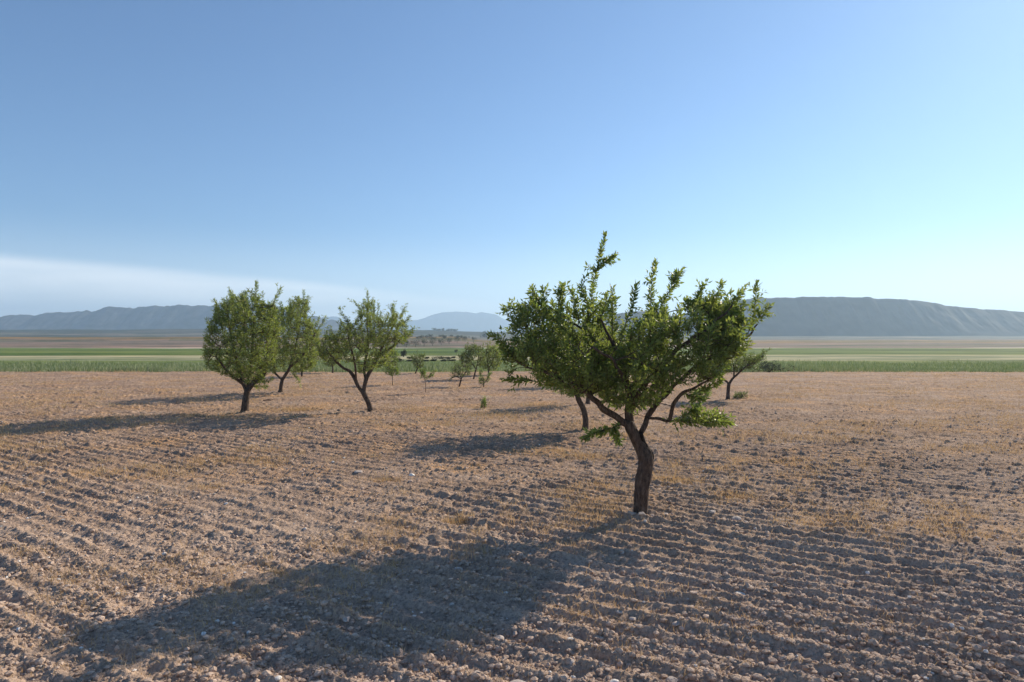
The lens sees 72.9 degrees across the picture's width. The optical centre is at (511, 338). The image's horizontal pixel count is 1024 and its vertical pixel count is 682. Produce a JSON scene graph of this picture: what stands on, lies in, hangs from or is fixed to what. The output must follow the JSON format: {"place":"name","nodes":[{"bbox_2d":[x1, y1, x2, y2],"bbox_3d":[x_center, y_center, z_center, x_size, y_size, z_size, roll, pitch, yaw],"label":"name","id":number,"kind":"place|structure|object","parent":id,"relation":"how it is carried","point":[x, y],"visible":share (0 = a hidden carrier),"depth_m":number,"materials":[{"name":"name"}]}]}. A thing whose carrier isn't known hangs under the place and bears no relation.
{"place":"outdoors","nodes":[
{"label":"outdoors","id":0,"kind":"place"},
{"bbox_2d":[0,303,371,329],"bbox_3d":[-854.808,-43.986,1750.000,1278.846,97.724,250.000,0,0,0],"label":"hills","id":1,"kind":"structure","parent":0,"point":[178,316],"depth_m":1705.75,"materials":[{"name":"stone"}]},
{"bbox_2d":[322,312,546,332],"bbox_3d":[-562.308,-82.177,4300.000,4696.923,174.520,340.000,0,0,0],"label":"mountain","id":2,"kind":"structure","parent":0,"point":[473,322],"depth_m":4244.27,"materials":[{"name":"stone"}]},
{"bbox_2d":[0,371,1023,681],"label":"ploughed field","id":3,"kind":"structure","parent":0,"point":[856,551],"depth_m":6.58,"materials":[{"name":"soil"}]},
{"bbox_2d":[200,280,287,412],"bbox_3d":[-6.090,0.179,15.810,1.894,3.092,2.779,0,0,-20],"label":"almond tree","id":4,"kind":"object","parent":3,"relation":"on","point":[242,313],"visible":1,"depth_m":15.42,"materials":[{"name":"green plant"}]},
{"bbox_2d":[275,675,281,680],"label":"rock","id":5,"kind":"object","parent":3,"relation":"on","point":[278,677],"visible":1,"depth_m":3.47,"materials":[{"name":"stone"}]},
{"bbox_2d":[268,289,327,392],"bbox_3d":[-6.759,0.061,21.703,1.898,3.329,2.823,0,0,-26],"label":"almond tree","id":6,"kind":"object","parent":3,"relation":"on","point":[290,324],"visible":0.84,"depth_m":21.26,"materials":[{"name":"green plant"}]},
{"bbox_2d":[320,343,344,372],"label":"almond tree","id":7,"kind":"object","parent":3,"relation":"on","point":[331,364],"visible":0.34,"depth_m":34.34,"materials":[{"name":"green plant"}]},
{"bbox_2d":[343,616,349,621],"bbox_3d":[-1.007,1.704,4.214,0.046,0.034,0.049,0,0,20],"label":"rock","id":8,"kind":"object","parent":3,"relation":"on","point":[346,619],"visible":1,"depth_m":4.20,"materials":[{"name":"grey stone"}]},
{"bbox_2d":[312,289,419,411],"bbox_3d":[-3.421,0.259,16.220,2.548,2.968,2.359,0,0,0],"label":"almond tree","id":9,"kind":"object","parent":3,"relation":"on","point":[370,322],"visible":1,"depth_m":16.02,"materials":[{"name":"green plant"}]},
{"bbox_2d":[383,347,400,384],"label":"sapling","id":10,"kind":"object","parent":3,"relation":"on","point":[393,370],"visible":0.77,"depth_m":25.06,"materials":[{"name":"green plant"}]},
{"bbox_2d":[419,367,436,391],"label":"sapling","id":11,"kind":"object","parent":3,"relation":"on","point":[422,371],"visible":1,"depth_m":21.61,"materials":[{"name":"green plant"}]},
{"bbox_2d":[449,355,471,386],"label":"almond tree","id":12,"kind":"object","parent":3,"relation":"on","point":[458,374],"visible":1,"depth_m":24.52,"materials":[{"name":"green plant"}]},
{"bbox_2d":[478,368,492,386],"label":"sapling","id":13,"kind":"object","parent":3,"relation":"on","point":[481,378],"visible":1,"depth_m":24.50,"materials":[{"name":"green plant"}]},
{"bbox_2d":[480,394,490,407],"bbox_3d":[-0.686,1.529,17.028,0.243,0.448,0.348,0,0,30],"label":"sprout","id":14,"kind":"object","parent":3,"relation":"on","point":[483,401],"visible":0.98,"depth_m":16.98,"materials":[{"name":"green plant"}]},
{"bbox_2d":[0,406,1023,681],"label":"earth clods","id":15,"kind":"object","parent":3,"relation":"on","point":[692,674],"visible":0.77,"depth_m":4.31,"materials":[{"name":"brown soil"}]},
{"bbox_2d":[0,369,1023,681],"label":"dry straw","id":16,"kind":"object","parent":3,"relation":"on","point":[460,521],"visible":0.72,"depth_m":7.80,"materials":[{"name":"beige plant"}]},
{"bbox_2d":[561,341,589,403],"bbox_3d":[1.955,0.569,18.287,1.676,2.380,1.927,0,0,0],"label":"almond tree","id":17,"kind":"object","parent":3,"relation":"on","point":[587,401],"depth_m":18.22,"materials":[{"name":"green plant"}]},
{"bbox_2d":[530,308,627,429],"bbox_3d":[1.271,0.551,12.858,2.092,2.347,1.955,0,0,0],"label":"almond tree","id":18,"kind":"object","parent":3,"relation":"on","point":[583,409],"visible":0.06,"depth_m":12.80,"materials":[{"name":"green plant"}]},
{"bbox_2d":[486,230,775,513],"bbox_3d":[1.170,0.339,6.634,2.828,2.764,1.413,0,0,0],"label":"almond tree","id":19,"kind":"object","parent":3,"relation":"on","point":[721,329],"visible":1,"depth_m":6.48,"materials":[{"name":"green plant"}]},
{"bbox_2d":[666,676,678,681],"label":"rock","id":20,"kind":"object","parent":3,"relation":"on","point":[671,679],"visible":0.93,"depth_m":3.49,"materials":[{"name":"grey stone"}]},
{"bbox_2d":[672,621,679,626],"bbox_3d":[0.981,1.703,4.138,0.054,0.029,0.039,0,0,-34],"label":"rock","id":21,"kind":"object","parent":3,"relation":"on","point":[675,623],"visible":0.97,"depth_m":4.13,"materials":[{"name":"grey stone"}]},
{"bbox_2d":[692,388,712,407],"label":"sapling","id":22,"kind":"object","parent":3,"relation":"on","point":[700,393],"visible":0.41,"depth_m":15.77,"materials":[{"name":"green plant"}]},
{"bbox_2d":[731,516,740,520],"bbox_3d":[2.107,1.692,6.516,0.090,0.050,0.077,0,0,38],"label":"rock","id":23,"kind":"object","parent":3,"relation":"on","point":[737,518],"visible":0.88,"depth_m":6.49,"materials":[{"name":"grey stone"}]},
{"bbox_2d":[708,347,770,398],"bbox_3d":[6.423,0.901,19.599,1.989,1.628,1.746,0,0,0],"label":"almond tree","id":24,"kind":"object","parent":3,"relation":"on","point":[749,360],"visible":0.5,"depth_m":19.46,"materials":[{"name":"green plant"}]},
{"bbox_2d":[733,391,747,397],"bbox_3d":[6.497,1.579,19.719,0.492,0.335,0.403,0,0,0],"label":"sprout","id":25,"kind":"object","parent":3,"relation":"on","point":[736,394],"visible":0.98,"depth_m":19.66,"materials":[{"name":"green plant"}]},
{"bbox_2d":[752,361,794,371],"bbox_3d":[13.610,1.473,36.595,2.432,0.702,1.091,0,0,-7],"label":"shrub","id":26,"kind":"object","parent":3,"relation":"on","point":[765,366],"visible":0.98,"depth_m":36.47,"materials":[{"name":"green plant"}]},
{"bbox_2d":[0,329,1023,372],"bbox_3d":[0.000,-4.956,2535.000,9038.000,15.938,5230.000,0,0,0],"label":"ground","id":27,"kind":"structure","parent":0,"point":[139,346],"depth_m":199.60,"materials":[{"name":"green plant"}]},
{"bbox_2d":[293,344,311,376],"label":"almond tree","id":28,"kind":"object","parent":27,"relation":"on","point":[303,361],"visible":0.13,"depth_m":30.53,"materials":[{"name":"green plant"}]},
{"bbox_2d":[401,349,406,356],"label":"bush","id":29,"kind":"object","parent":27,"relation":"on","point":[403,353],"visible":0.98,"depth_m":74.88,"materials":[{"name":"green plant"}]},
{"bbox_2d":[410,350,426,372],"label":"almond tree","id":30,"kind":"object","parent":27,"relation":"on","point":[416,363],"visible":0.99,"depth_m":33.38,"materials":[{"name":"green plant"}]},
{"bbox_2d":[456,340,486,378],"bbox_3d":[-1.667,0.893,28.669,1.345,1.673,1.516,0,0,0],"label":"almond tree","id":31,"kind":"object","parent":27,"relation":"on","point":[468,356],"visible":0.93,"depth_m":28.46,"materials":[{"name":"green plant"}]},
{"bbox_2d":[482,340,502,372],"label":"almond tree","id":32,"kind":"object","parent":27,"relation":"on","point":[492,349],"visible":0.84,"depth_m":31.81,"materials":[{"name":"green plant"}]},
{"bbox_2d":[0,359,1023,372],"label":"meadow grass","id":33,"kind":"structure","parent":0,"point":[102,366],"depth_m":39.46,"materials":[{"name":"green plant"}]},
{"bbox_2d":[0,0,1023,326],"label":"sky","id":34,"kind":"structure","parent":0,"point":[431,156],"materials":[{"name":"blue"}]},
{"bbox_2d":[571,296,1023,335],"bbox_3d":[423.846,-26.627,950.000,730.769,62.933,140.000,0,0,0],"label":"mesa","id":35,"kind":"structure","parent":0,"point":[833,316],"depth_m":916.75,"materials":[{"name":"stone"}]}
]}

